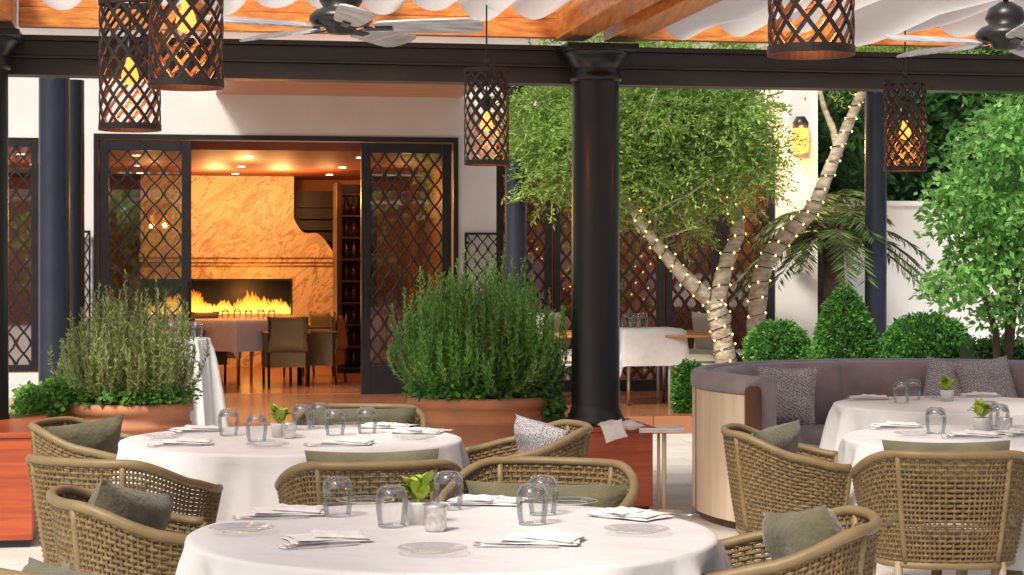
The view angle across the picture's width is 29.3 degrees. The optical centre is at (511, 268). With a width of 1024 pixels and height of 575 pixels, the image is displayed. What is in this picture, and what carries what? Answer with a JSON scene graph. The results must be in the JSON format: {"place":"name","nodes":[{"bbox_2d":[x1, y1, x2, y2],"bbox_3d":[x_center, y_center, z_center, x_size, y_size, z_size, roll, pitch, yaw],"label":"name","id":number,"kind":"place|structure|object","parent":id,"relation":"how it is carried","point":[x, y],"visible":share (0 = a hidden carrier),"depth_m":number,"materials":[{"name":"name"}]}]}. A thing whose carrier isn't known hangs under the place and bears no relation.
{"place":"outdoors","nodes":[
{"label":"outdoors","id":0,"kind":"place"},
{"bbox_2d":[8,139,529,180],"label":"interior ceiling","id":1,"kind":"structure","parent":0,"point":[308,160],"depth_m":23.13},
{"bbox_2d":[8,162,766,375],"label":"interior walls","id":2,"kind":"structure","parent":0,"point":[127,226],"depth_m":26.50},
{"bbox_2d":[219,362,667,395],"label":"interior floor","id":3,"kind":"structure","parent":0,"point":[322,382],"depth_m":23.06,"materials":[{"name":"brown wood"}]},
{"bbox_2d":[139,175,332,366],"bbox_3d":[-3.736,0.043,26.965,2.746,2.605,0.670,0,0,-10],"label":"fireplace","id":4,"kind":"object","parent":3,"relation":"on","point":[254,248],"visible":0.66,"depth_m":26.81,"materials":[{"name":"stone"}]},
{"bbox_2d":[193,318,291,385],"bbox_3d":[-3.138,0.969,22.998,1.041,0.750,1.021,0,0,-45],"label":"interior dining table","id":5,"kind":"object","parent":3,"relation":"on","point":[236,336],"visible":0.62,"depth_m":22.50,"materials":[{"name":"fabric"}]},
{"bbox_2d":[260,316,310,386],"bbox_3d":[-2.603,0.946,22.473,0.522,0.799,0.523,0,0,-15],"label":"interior chair","id":6,"kind":"object","parent":3,"relation":"on","point":[284,342],"visible":1,"depth_m":22.26,"materials":[{"name":"brown fabric"}]},
{"bbox_2d":[283,311,335,376],"bbox_3d":[-2.554,0.946,24.618,0.523,0.799,0.522,0,0,-40],"label":"interior chair","id":7,"kind":"object","parent":3,"relation":"on","point":[319,320],"visible":0.27,"depth_m":24.62,"materials":[{"name":"brown fabric"}]},
{"bbox_2d":[294,190,332,250],"bbox_3d":[-2.725,0.122,27.846,0.721,2.445,0.245,0,0,-10],"label":"back shelving","id":8,"kind":"object","parent":3,"relation":"on","point":[313,211],"visible":0.14,"depth_m":27.91,"materials":[{"name":"brown wood"}]},
{"bbox_2d":[297,315,347,384],"bbox_3d":[-2.217,0.946,22.895,0.523,0.799,0.522,0,0,10],"label":"interior chair","id":9,"kind":"object","parent":3,"relation":"on","point":[327,347],"visible":0.77,"depth_m":22.66,"materials":[{"name":"brown fabric"}]},
{"bbox_2d":[333,182,376,372],"bbox_3d":[-2.044,0.123,25.456,0.514,2.445,0.600,0,0,-10],"label":"wine cabinet frame","id":10,"kind":"object","parent":3,"relation":"on","point":[341,191],"visible":0.59,"depth_m":25.33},
{"bbox_2d":[343,197,360,366],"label":"wine bottles","id":11,"kind":"object","parent":10,"relation":"in","point":[346,270],"visible":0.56,"depth_m":25.28,"materials":[{"name":"black glass"}]},
{"bbox_2d":[0,433,1023,574],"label":"stone patio","id":12,"kind":"structure","parent":0,"point":[678,471],"depth_m":12.49,"materials":[{"name":"beige stone"}]},
{"bbox_2d":[0,414,48,547],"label":"wood plinth box","id":13,"kind":"object","parent":12,"relation":"on","point":[18,524],"visible":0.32,"depth_m":10.51,"materials":[{"name":"red wood"}]},
{"bbox_2d":[0,68,9,419],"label":"shaft","id":14,"kind":"object","parent":13,"relation":"on","point":[4,312],"visible":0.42,"depth_m":11.40,"materials":[{"name":"paint"}]},
{"bbox_2d":[0,36,19,70],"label":"capital","id":15,"kind":"object","parent":14,"relation":"on","point":[7,45],"visible":0.95,"depth_m":11.39,"materials":[{"name":"paint"}]},
{"bbox_2d":[0,557,101,574],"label":"rope armchair","id":16,"kind":"object","parent":12,"relation":"on","point":[33,566],"visible":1,"depth_m":4.69,"materials":[{"name":"beige fabric"}]},
{"bbox_2d":[28,414,134,561],"bbox_3d":[-1.885,1.086,8.953,0.596,0.830,0.704,0,0,5],"label":"rope armchair","id":17,"kind":"object","parent":12,"relation":"on","point":[68,437],"visible":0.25,"depth_m":8.83,"materials":[{"name":"beige fabric"}]},
{"bbox_2d":[9,268,211,440],"bbox_3d":[-2.552,0.750,12.300,1.277,1.499,0.968,0,0,0],"label":"potted rosemary","id":18,"kind":"object","parent":12,"relation":"on","point":[116,375],"visible":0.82,"depth_m":12.04,"materials":[{"name":"plant"}]},
{"bbox_2d":[25,454,223,565],"bbox_3d":[-1.488,1.097,7.417,0.704,0.807,0.596,0,0,28],"label":"rope armchair","id":19,"kind":"object","parent":12,"relation":"on","point":[44,478],"visible":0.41,"depth_m":7.22,"materials":[{"name":"beige wicker"}]},
{"bbox_2d":[46,479,207,574],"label":"rope armchair","id":20,"kind":"object","parent":12,"relation":"on","point":[108,528],"visible":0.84,"depth_m":5.86,"materials":[{"name":"beige wicker"}]},
{"bbox_2d":[149,337,228,426],"bbox_3d":[-2.712,1.034,15.980,0.846,0.931,0.776,0,0,0],"label":"service table","id":21,"kind":"object","parent":12,"relation":"on","point":[209,406],"visible":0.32,"depth_m":15.88,"materials":[{"name":"white fabric"}]},
{"bbox_2d":[113,425,469,521],"bbox_3d":[-0.963,1.125,8.628,1.694,0.753,1.646,0,0,0],"label":"round dining table","id":22,"kind":"object","parent":12,"relation":"on","point":[241,472],"visible":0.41,"depth_m":8.10,"materials":[{"name":"white fabric"}]},
{"bbox_2d":[147,437,213,445],"bbox_3d":[-1.403,0.737,8.315,0.280,0.028,0.221,0,0,-8],"label":"place setting","id":23,"kind":"object","parent":22,"relation":"on","point":[181,441],"visible":1,"depth_m":8.29,"materials":[{"name":"fabric"}]},
{"bbox_2d":[269,403,293,436],"bbox_3d":[-1.039,0.675,8.703,0.118,0.147,0.108,0,0,-44],"label":"potted plant","id":24,"kind":"object","parent":22,"relation":"on","point":[278,416],"visible":0.98,"depth_m":8.68,"materials":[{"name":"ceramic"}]},
{"bbox_2d":[303,437,374,445],"bbox_3d":[-0.729,0.737,8.319,0.280,0.028,0.221,0,0,5],"label":"place setting","id":25,"kind":"object","parent":22,"relation":"on","point":[344,441],"visible":1,"depth_m":8.29,"materials":[{"name":"fabric"}]},
{"bbox_2d":[9,391,691,433],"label":"wood deck","id":26,"kind":"structure","parent":12,"relation":"on","point":[649,407],"depth_m":19.41,"materials":[{"name":"brown wood"}]},
{"bbox_2d":[38,78,69,406],"bbox_3d":[-4.066,-0.195,17.400,0.344,3.070,0.344,0,0,0],"label":"shaft","id":27,"kind":"object","parent":26,"relation":"on","point":[54,227],"visible":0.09,"depth_m":17.28,"materials":[{"name":"black paint"}]},
{"bbox_2d":[70,79,84,372],"bbox_3d":[-4.377,-0.270,19.600,0.250,3.220,0.250,0,0,0],"label":"shaft","id":28,"kind":"object","parent":26,"relation":"on","point":[77,222],"visible":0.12,"depth_m":19.51,"materials":[{"name":"paint"}]},
{"bbox_2d":[99,140,190,344],"bbox_3d":[-3.826,0.005,20.454,0.945,2.670,0.125,0,0,-10],"label":"frame","id":29,"kind":"object","parent":26,"relation":"on","point":[106,146],"visible":0.63,"depth_m":20.45,"materials":[{"name":"brown metal"}]},
{"bbox_2d":[109,150,181,336],"bbox_3d":[-3.828,-0.095,20.461,0.758,2.270,0.016,0,0,-10],"label":"lattice","id":30,"kind":"object","parent":29,"relation":"attached to","point":[145,215],"visible":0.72,"depth_m":20.45,"materials":[{"name":"brown metal"}]},
{"bbox_2d":[361,143,450,393],"bbox_3d":[-1.128,0.005,20.939,0.970,2.670,0.125,0,0,-10],"label":"frame","id":31,"kind":"object","parent":26,"relation":"on","point":[381,379],"visible":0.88,"depth_m":20.87,"materials":[{"name":"brown metal"}]},
{"bbox_2d":[371,153,441,365],"bbox_3d":[-1.129,-0.095,20.947,0.783,2.270,0.016,0,0,-10],"label":"lattice","id":32,"kind":"object","parent":31,"relation":"attached to","point":[399,237],"visible":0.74,"depth_m":20.93,"materials":[{"name":"brown metal"}]},
{"bbox_2d":[505,104,526,310],"bbox_3d":[0.039,-0.135,19.300,0.275,2.950,0.275,0,0,0],"label":"shaft","id":33,"kind":"object","parent":26,"relation":"on","point":[516,230],"visible":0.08,"depth_m":19.21,"materials":[{"name":"black paint"}]},
{"bbox_2d":[496,145,551,377],"bbox_3d":[0.131,0.005,21.224,0.608,2.670,0.070,0,0,-10],"label":"lattice screen","id":34,"kind":"object","parent":26,"relation":"on","point":[500,227],"visible":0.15,"depth_m":21.22,"materials":[{"name":"brown metal"}]},
{"bbox_2d":[553,186,571,391],"bbox_3d":[0.749,0.005,21.335,0.608,2.670,0.070,0,0,-10],"label":"lattice screen","id":35,"kind":"object","parent":26,"relation":"on","point":[557,267],"visible":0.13,"depth_m":21.26,"materials":[{"name":"brown metal"}]},
{"bbox_2d":[619,202,663,390],"bbox_3d":[1.366,0.005,21.447,0.608,2.670,0.070,0,0,-10],"label":"lattice screen","id":36,"kind":"object","parent":26,"relation":"on","point":[643,384],"visible":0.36,"depth_m":21.43,"materials":[{"name":"brown metal"}]},
{"bbox_2d":[620,327,689,405],"bbox_3d":[1.332,0.965,19.400,0.768,0.750,0.729,0,0,-10],"label":"terrace table","id":37,"kind":"object","parent":26,"relation":"on","point":[647,346],"visible":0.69,"depth_m":19.07,"materials":[{"name":"fabric"}]},
{"bbox_2d":[657,311,713,396],"bbox_3d":[1.860,0.897,20.315,0.581,0.888,0.580,0,0,-30],"label":"terrace chair","id":38,"kind":"object","parent":26,"relation":"on","point":[701,325],"visible":0.28,"depth_m":20.41,"materials":[{"name":"fabric"}]},
{"bbox_2d":[669,358,702,413],"bbox_3d":[1.658,1.114,18.193,0.408,0.570,0.406,0,0,0],"label":"boxwood ball","id":39,"kind":"object","parent":26,"relation":"on","point":[681,392],"visible":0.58,"depth_m":18.10,"materials":[{"name":"green plant"}]},
{"bbox_2d":[665,188,719,389],"bbox_3d":[1.984,0.005,21.558,0.608,2.670,0.070,0,0,-10],"label":"lattice screen","id":40,"kind":"object","parent":26,"relation":"on","point":[669,302],"visible":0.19,"depth_m":21.52,"materials":[{"name":"brown metal"}]},
{"bbox_2d":[665,315,731,405],"bbox_3d":[1.844,0.897,19.292,0.581,0.888,0.580,0,0,15],"label":"terrace chair","id":41,"kind":"object","parent":26,"relation":"on","point":[705,358],"visible":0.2,"depth_m":19.08,"materials":[{"name":"wood"}]},
{"bbox_2d":[720,150,773,361],"bbox_3d":[2.601,0.005,21.669,0.608,2.670,0.070,0,0,-10],"label":"lattice screen","id":42,"kind":"object","parent":26,"relation":"on","point":[725,231],"visible":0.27,"depth_m":21.64,"materials":[{"name":"brown metal"}]},
{"bbox_2d":[291,403,426,427],"bbox_3d":[-0.773,1.097,9.788,0.704,0.807,0.596,0,0,5],"label":"rope armchair","id":43,"kind":"object","parent":12,"relation":"on","point":[404,413],"visible":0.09,"depth_m":9.85,"materials":[{"name":"beige wicker"}]},
{"bbox_2d":[274,448,461,505],"bbox_3d":[-0.530,1.085,7.313,0.704,0.833,0.596,0,0,-10],"label":"rope armchair","id":44,"kind":"object","parent":12,"relation":"on","point":[368,474],"visible":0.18,"depth_m":7.07,"materials":[{"name":"beige fabric"}]},
{"bbox_2d":[8,0,817,397],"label":"walls","id":45,"kind":"structure","parent":12,"relation":"on","point":[240,114],"depth_m":20.87,"materials":[{"name":"white paint"}]},
{"bbox_2d":[8,139,37,371],"bbox_3d":[-5.446,-0.130,20.221,1.082,2.400,0.070,0,0,-10],"label":"frame","id":46,"kind":"object","parent":45,"relation":"attached to","point":[33,366],"visible":0.94,"depth_m":20.27,"materials":[{"name":"brown metal"}]},
{"bbox_2d":[8,146,30,364],"bbox_3d":[-5.442,-0.130,20.201,0.955,2.260,0.016,0,0,-10],"label":"lattice","id":47,"kind":"object","parent":46,"relation":"attached to","point":[18,250],"visible":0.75,"depth_m":20.26,"materials":[{"name":"brown metal"}]},
{"bbox_2d":[94,133,457,311],"bbox_3d":[-2.462,-0.030,20.692,3.828,2.740,0.030,0,0,-10],"label":"door surround","id":48,"kind":"object","parent":45,"relation":"attached to","point":[97,136],"visible":0.74,"depth_m":20.64,"materials":[{"name":"brown metal"}]},
{"bbox_2d":[216,81,477,97],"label":"eave soffit","id":49,"kind":"structure","parent":45,"relation":"attached to","point":[340,89],"depth_m":20.06,"materials":[{"name":"brown wood"}]},
{"bbox_2d":[464,232,500,297],"bbox_3d":[-0.321,0.028,21.057,0.389,0.822,0.070,0,0,-10],"label":"wall lattice panel","id":50,"kind":"object","parent":45,"relation":"attached to","point":[466,234],"visible":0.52,"depth_m":21.02,"materials":[{"name":"brown metal"}]},
{"bbox_2d":[792,116,808,154],"bbox_3d":[3.184,-1.463,21.611,0.186,0.420,0.190,0,0,39],"label":"wall sconce","id":51,"kind":"object","parent":45,"relation":"attached to","point":[800,125],"depth_m":21.54,"materials":[{"name":"yellow glass"}]},
{"bbox_2d":[175,502,732,574],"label":"round dining table","id":52,"kind":"object","parent":12,"relation":"on","point":[681,547],"visible":0.8,"depth_m":5.28,"materials":[{"name":"white fabric"}]},
{"bbox_2d":[233,503,324,518],"bbox_3d":[-0.702,0.737,5.940,0.280,0.028,0.221,0,0,-5],"label":"place setting","id":53,"kind":"object","parent":52,"relation":"on","point":[282,510],"visible":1,"depth_m":5.91,"materials":[{"name":"fabric"}]},
{"bbox_2d":[276,529,373,548],"bbox_3d":[-0.519,0.737,5.350,0.280,0.028,0.221,0,0,-18],"label":"place setting","id":54,"kind":"object","parent":52,"relation":"on","point":[329,537],"visible":1,"depth_m":5.33,"materials":[{"name":"fabric"}]},
{"bbox_2d":[322,476,352,516],"bbox_3d":[-0.527,0.689,5.925,0.095,0.120,0.095,0,0,-1],"label":"drinking glass","id":55,"kind":"object","parent":52,"relation":"on","point":[345,482],"visible":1,"depth_m":5.95,"materials":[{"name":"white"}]},
{"bbox_2d":[376,484,407,527],"bbox_3d":[-0.349,0.689,5.685,0.095,0.120,0.095,0,0,15],"label":"drinking glass","id":56,"kind":"object","parent":52,"relation":"on","point":[399,491],"visible":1,"depth_m":5.71,"materials":[{"name":"white"}]},
{"bbox_2d":[397,470,435,524],"bbox_3d":[-0.265,0.668,5.744,0.129,0.160,0.118,0,0,-43],"label":"potted plant","id":57,"kind":"object","parent":52,"relation":"on","point":[420,488],"visible":0.99,"depth_m":5.71,"materials":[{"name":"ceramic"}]},
{"bbox_2d":[423,503,447,531],"bbox_3d":[-0.218,0.711,5.586,0.073,0.075,0.073,0,0,19],"label":"candle cup","id":58,"kind":"object","parent":52,"relation":"on","point":[435,517],"visible":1,"depth_m":5.56,"materials":[{"name":"white glass"}]},
{"bbox_2d":[433,470,463,510],"bbox_3d":[-0.197,0.689,6.085,0.095,0.120,0.095,0,0,-5],"label":"drinking glass","id":59,"kind":"object","parent":52,"relation":"on","point":[441,477],"visible":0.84,"depth_m":6.11,"materials":[{"name":"white"}]},
{"bbox_2d":[447,494,541,505],"bbox_3d":[-0.057,0.737,6.264,0.281,0.028,0.221,0,0,10],"label":"place setting","id":60,"kind":"object","parent":52,"relation":"on","point":[482,499],"visible":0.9,"depth_m":6.18,"materials":[{"name":"fabric"}]},
{"bbox_2d":[473,530,586,546],"bbox_3d":[0.053,0.737,5.333,0.280,0.028,0.221,0,0,12],"label":"place setting","id":61,"kind":"object","parent":52,"relation":"on","point":[544,538],"visible":1,"depth_m":5.30,"materials":[{"name":"fabric"}]},
{"bbox_2d":[516,483,547,525],"bbox_3d":[0.059,0.689,5.728,0.095,0.120,0.095,0,0,-45],"label":"drinking glass","id":62,"kind":"object","parent":52,"relation":"on","point":[523,490],"visible":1,"depth_m":5.75,"materials":[{"name":"white"}]},
{"bbox_2d":[527,475,557,515],"bbox_3d":[0.093,0.689,5.956,0.095,0.120,0.095,0,0,17],"label":"drinking glass","id":63,"kind":"object","parent":52,"relation":"on","point":[550,481],"visible":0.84,"depth_m":5.98,"materials":[{"name":"white"}]},
{"bbox_2d":[586,506,699,520],"bbox_3d":[0.390,0.737,5.905,0.280,0.028,0.221,0,0,40],"label":"place setting","id":64,"kind":"object","parent":52,"relation":"on","point":[634,513],"visible":1,"depth_m":5.87,"materials":[{"name":"fabric"}]},
{"bbox_2d":[386,246,571,460],"bbox_3d":[-0.204,0.667,12.710,1.254,1.666,1.193,0,0,0],"label":"potted rosemary","id":65,"kind":"object","parent":12,"relation":"on","point":[475,377],"visible":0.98,"depth_m":12.36,"materials":[{"name":"plant"}]},
{"bbox_2d":[465,414,592,481],"bbox_3d":[0.055,1.078,8.755,0.596,0.846,0.704,0,0,-8],"label":"rope armchair","id":66,"kind":"object","parent":12,"relation":"on","point":[561,438],"visible":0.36,"depth_m":8.65,"materials":[{"name":"beige fabric"}]},
{"bbox_2d":[439,456,638,507],"bbox_3d":[0.097,1.097,6.937,0.704,0.807,0.596,0,0,15],"label":"rope armchair","id":67,"kind":"object","parent":12,"relation":"on","point":[619,486],"visible":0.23,"depth_m":7.10,"materials":[{"name":"beige fabric"}]},
{"bbox_2d":[542,418,655,509],"bbox_3d":[0.525,1.235,12.296,0.594,0.530,0.730,0,0,-10],"label":"wood plinth box","id":68,"kind":"object","parent":12,"relation":"on","point":[633,450],"visible":0.27,"depth_m":11.98,"materials":[{"name":"brown wood"}]},
{"bbox_2d":[566,80,625,425],"bbox_3d":[0.520,-0.080,12.200,0.375,2.160,0.375,0,0,0],"label":"shaft","id":69,"kind":"object","parent":68,"relation":"on","point":[595,277],"visible":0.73,"depth_m":12.07,"materials":[{"name":"paint"}]},
{"bbox_2d":[561,49,629,81],"bbox_3d":[0.520,-1.250,12.200,0.426,0.180,0.426,0,0,0],"label":"capital","id":70,"kind":"object","parent":69,"relation":"on","point":[595,64],"visible":0.89,"depth_m":12.06,"materials":[{"name":"paint"}]},
{"bbox_2d":[556,42,638,54],"bbox_3d":[0.520,-1.360,12.200,0.450,0.040,0.450,0,0,-10],"label":"abacus","id":71,"kind":"object","parent":70,"relation":"on","point":[628,47],"visible":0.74,"depth_m":11.99,"materials":[{"name":"paint"}]},
{"bbox_2d":[0,0,1023,93],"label":"pergola","id":72,"kind":"object","parent":71,"relation":"on","point":[628,21],"visible":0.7,"depth_m":12.04,"materials":[{"name":"metal"}]},
{"bbox_2d":[98,0,161,132],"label":"woven pendant lantern","id":73,"kind":"object","parent":72,"relation":"hanging from","point":[131,69],"visible":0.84,"depth_m":8.21,"materials":[{"name":"metal"}]},
{"bbox_2d":[148,0,223,90],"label":"woven pendant lantern","id":74,"kind":"object","parent":72,"relation":"hanging from","point":[186,22],"visible":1,"depth_m":6.78,"materials":[{"name":"metal"}]},
{"bbox_2d":[204,0,483,46],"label":"ceiling fan","id":75,"kind":"object","parent":72,"relation":"hanging from","point":[340,17],"visible":0.99,"depth_m":8.93,"materials":[{"name":"white metal"}]},
{"bbox_2d":[464,5,508,165],"bbox_3d":[-0.147,-1.238,11.300,0.264,1.285,0.264,0,0,-13],"label":"woven pendant lantern","id":76,"kind":"object","parent":72,"relation":"hanging from","point":[486,117],"visible":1,"depth_m":11.22,"materials":[{"name":"metal"}]},
{"bbox_2d":[767,0,855,59],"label":"woven pendant lantern","id":77,"kind":"object","parent":72,"relation":"hanging from","point":[805,49],"visible":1,"depth_m":5.83,"materials":[{"name":"metal"}]},
{"bbox_2d":[883,30,926,171],"bbox_3d":[2.408,-1.238,12.000,0.264,1.284,0.264,0,0,36],"label":"woven pendant lantern","id":78,"kind":"object","parent":72,"relation":"hanging from","point":[906,129],"visible":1,"depth_m":11.93,"materials":[{"name":"metal"}]},
{"bbox_2d":[885,0,1023,57],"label":"ceiling fan","id":79,"kind":"object","parent":72,"relation":"hanging from","point":[1004,28],"visible":1,"depth_m":9.52,"materials":[{"name":"white metal"}]},
{"bbox_2d":[596,419,644,442],"bbox_3d":[0.656,0.981,11.917,0.290,0.145,0.239,0,0,-17],"label":"folded towel","id":80,"kind":"object","parent":68,"relation":"on","point":[612,430],"visible":1,"depth_m":11.82,"materials":[{"name":"fabric"}]},
{"bbox_2d":[480,31,809,363],"bbox_3d":[1.201,-0.537,18.640,3.122,4.151,2.765,0,0,0],"label":"feathery garden tree","id":81,"kind":"object","parent":12,"relation":"on","point":[670,139],"visible":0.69,"depth_m":18.09,"materials":[{"name":"green plant"}]},
{"bbox_2d":[638,425,684,514],"bbox_3d":[0.912,1.235,12.000,0.280,0.530,0.240,0,0,0],"label":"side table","id":82,"kind":"object","parent":12,"relation":"on","point":[662,429],"visible":0.78,"depth_m":11.99,"materials":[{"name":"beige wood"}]},
{"bbox_2d":[721,420,851,561],"bbox_3d":[1.210,1.084,8.553,0.596,0.834,0.704,0,0,4],"label":"rope armchair","id":83,"kind":"object","parent":12,"relation":"on","point":[767,467],"visible":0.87,"depth_m":8.28,"materials":[{"name":"beige wicker"}]},
{"bbox_2d":[701,504,881,574],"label":"rope armchair","id":84,"kind":"object","parent":12,"relation":"on","point":[825,540],"visible":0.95,"depth_m":5.42,"materials":[{"name":"beige fabric"}]},
{"bbox_2d":[744,188,864,320],"bbox_3d":[3.474,0.296,22.394,1.666,2.416,1.509,0,0,36],"label":"fan palm","id":85,"kind":"object","parent":12,"relation":"on","point":[839,198],"visible":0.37,"depth_m":22.30,"materials":[{"name":"green plant"}]},
{"bbox_2d":[729,206,937,303],"bbox_3d":[3.372,0.411,20.656,2.426,2.185,2.343,0,0,42],"label":"fan palm","id":86,"kind":"object","parent":12,"relation":"on","point":[839,232],"visible":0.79,"depth_m":20.29,"materials":[{"name":"green plant"}]},
{"bbox_2d":[690,358,1023,528],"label":"curved booth sofa","id":87,"kind":"object","parent":12,"relation":"on","point":[734,392],"visible":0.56,"depth_m":11.73,"materials":[{"name":"grey fabric"}]},
{"bbox_2d":[757,366,817,425],"bbox_3d":[1.697,0.790,12.151,0.390,0.358,0.201,0,0,20],"label":"throw pillow","id":88,"kind":"object","parent":87,"relation":"on","point":[795,393],"visible":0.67,"depth_m":12.07,"materials":[{"name":"fabric"}]},
{"bbox_2d":[922,356,962,395],"bbox_3d":[2.908,0.767,13.000,0.382,0.360,0.216,0,0,14],"label":"throw pillow","id":89,"kind":"object","parent":87,"relation":"on","point":[934,370],"visible":0.48,"depth_m":12.96,"materials":[{"name":"fabric"}]},
{"bbox_2d":[954,355,1017,397],"bbox_3d":[3.131,0.770,12.898,0.417,0.386,0.214,0,0,-13],"label":"throw pillow","id":90,"kind":"object","parent":87,"relation":"on","point":[991,375],"visible":0.65,"depth_m":12.85,"materials":[{"name":"fabric"}]},
{"bbox_2d":[865,93,886,339],"bbox_3d":[3.713,-0.140,20.000,0.281,3.280,0.281,0,0,0],"label":"shaft","id":91,"kind":"object","parent":12,"relation":"on","point":[875,210],"visible":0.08,"depth_m":19.90,"materials":[{"name":"black paint"}]},
{"bbox_2d":[743,46,1010,357],"bbox_3d":[3.700,-0.627,19.230,2.681,4.401,2.929,0,0,24],"label":"leaning garden tree","id":92,"kind":"object","parent":12,"relation":"on","point":[783,238],"visible":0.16,"depth_m":19.15,"materials":[{"name":"brown plant"}]},
{"bbox_2d":[815,396,1023,481],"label":"round dining table","id":93,"kind":"object","parent":12,"relation":"on","point":[845,417],"visible":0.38,"depth_m":10.58,"materials":[{"name":"white fabric"}]},
{"bbox_2d":[835,425,1023,574],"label":"round dining table","id":94,"kind":"object","parent":12,"relation":"on","point":[855,448],"visible":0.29,"depth_m":8.59,"materials":[{"name":"white fabric"}]},
{"bbox_2d":[942,429,1002,437],"bbox_3d":[2.035,0.737,8.708,0.280,0.028,0.221,0,0,4],"label":"place setting","id":95,"kind":"object","parent":94,"relation":"on","point":[966,433],"visible":1,"depth_m":8.68,"materials":[{"name":"fabric"}]},
{"bbox_2d":[967,398,992,430],"bbox_3d":[2.157,0.675,9.023,0.118,0.147,0.108,0,0,14],"label":"potted succulent","id":96,"kind":"object","parent":94,"relation":"on","point":[982,421],"visible":0.95,"depth_m":9.00,"materials":[{"name":"plant"}]},
{"bbox_2d":[849,440,1023,574],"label":"rope armchair","id":97,"kind":"object","parent":12,"relation":"on","point":[922,486],"visible":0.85,"depth_m":7.49,"materials":[{"name":"beige wicker"}]},
{"bbox_3d":[4.129,1.325,16.800,4.141,0.350,2.800,0,0,0],"label":"raised planter bed","id":98,"kind":"object","parent":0,"visible":0},
{"bbox_2d":[740,318,812,361],"bbox_3d":[2.367,0.741,17.405,0.676,0.616,0.666,0,0,0],"label":"boxwood ball","id":99,"kind":"object","parent":98,"relation":"on","point":[771,339],"visible":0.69,"depth_m":17.21,"materials":[{"name":"green plant"}]},
{"bbox_2d":[806,281,883,358],"bbox_3d":[2.710,0.648,16.006,0.644,1.095,0.663,0,0,0],"label":"boxwood cone","id":100,"kind":"object","parent":98,"relation":"on","point":[845,328],"visible":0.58,"depth_m":15.86,"materials":[{"name":"green plant"}]},
{"bbox_2d":[878,309,973,358],"bbox_3d":[3.493,0.744,16.508,0.891,0.806,0.900,0,0,0],"label":"boxwood ball","id":101,"kind":"object","parent":98,"relation":"on","point":[919,335],"visible":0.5,"depth_m":16.26,"materials":[{"name":"green plant"}]},
{"bbox_2d":[906,94,1023,359],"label":"broadleaf tree","id":102,"kind":"object","parent":98,"relation":"on","point":[1003,220],"visible":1,"depth_m":14.84,"materials":[{"name":"green plant"}]},
{"bbox_2d":[954,334,1023,359],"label":"hedge","id":103,"kind":"object","parent":98,"relation":"on","point":[982,348],"visible":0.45,"depth_m":15.53,"materials":[{"name":"green plant"}]},
{"bbox_3d":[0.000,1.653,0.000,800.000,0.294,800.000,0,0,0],"label":"ground","id":104,"kind":"structure","parent":0,"visible":0},
{"bbox_2d":[818,47,984,200],"bbox_3d":[4.592,-0.923,25.459,3.226,4.855,2.620,0,0,0],"label":"background tree","id":105,"kind":"object","parent":104,"relation":"on","point":[850,174],"visible":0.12,"depth_m":24.82,"materials":[{"name":"green plant"}]},
{"bbox_2d":[831,201,1023,343],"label":"garden wall","id":106,"kind":"structure","parent":104,"relation":"on","point":[900,290],"depth_m":23.64,"materials":[{"name":"white paint"}]},
{"bbox_2d":[899,47,1023,199],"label":"background tree","id":107,"kind":"object","parent":104,"relation":"on","point":[952,111],"depth_m":25.04,"materials":[{"name":"green plant"}]},
{"bbox_2d":[934,48,1023,191],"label":"background tree","id":108,"kind":"object","parent":104,"relation":"on","point":[978,100],"visible":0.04,"depth_m":25.19,"materials":[{"name":"green plant"}]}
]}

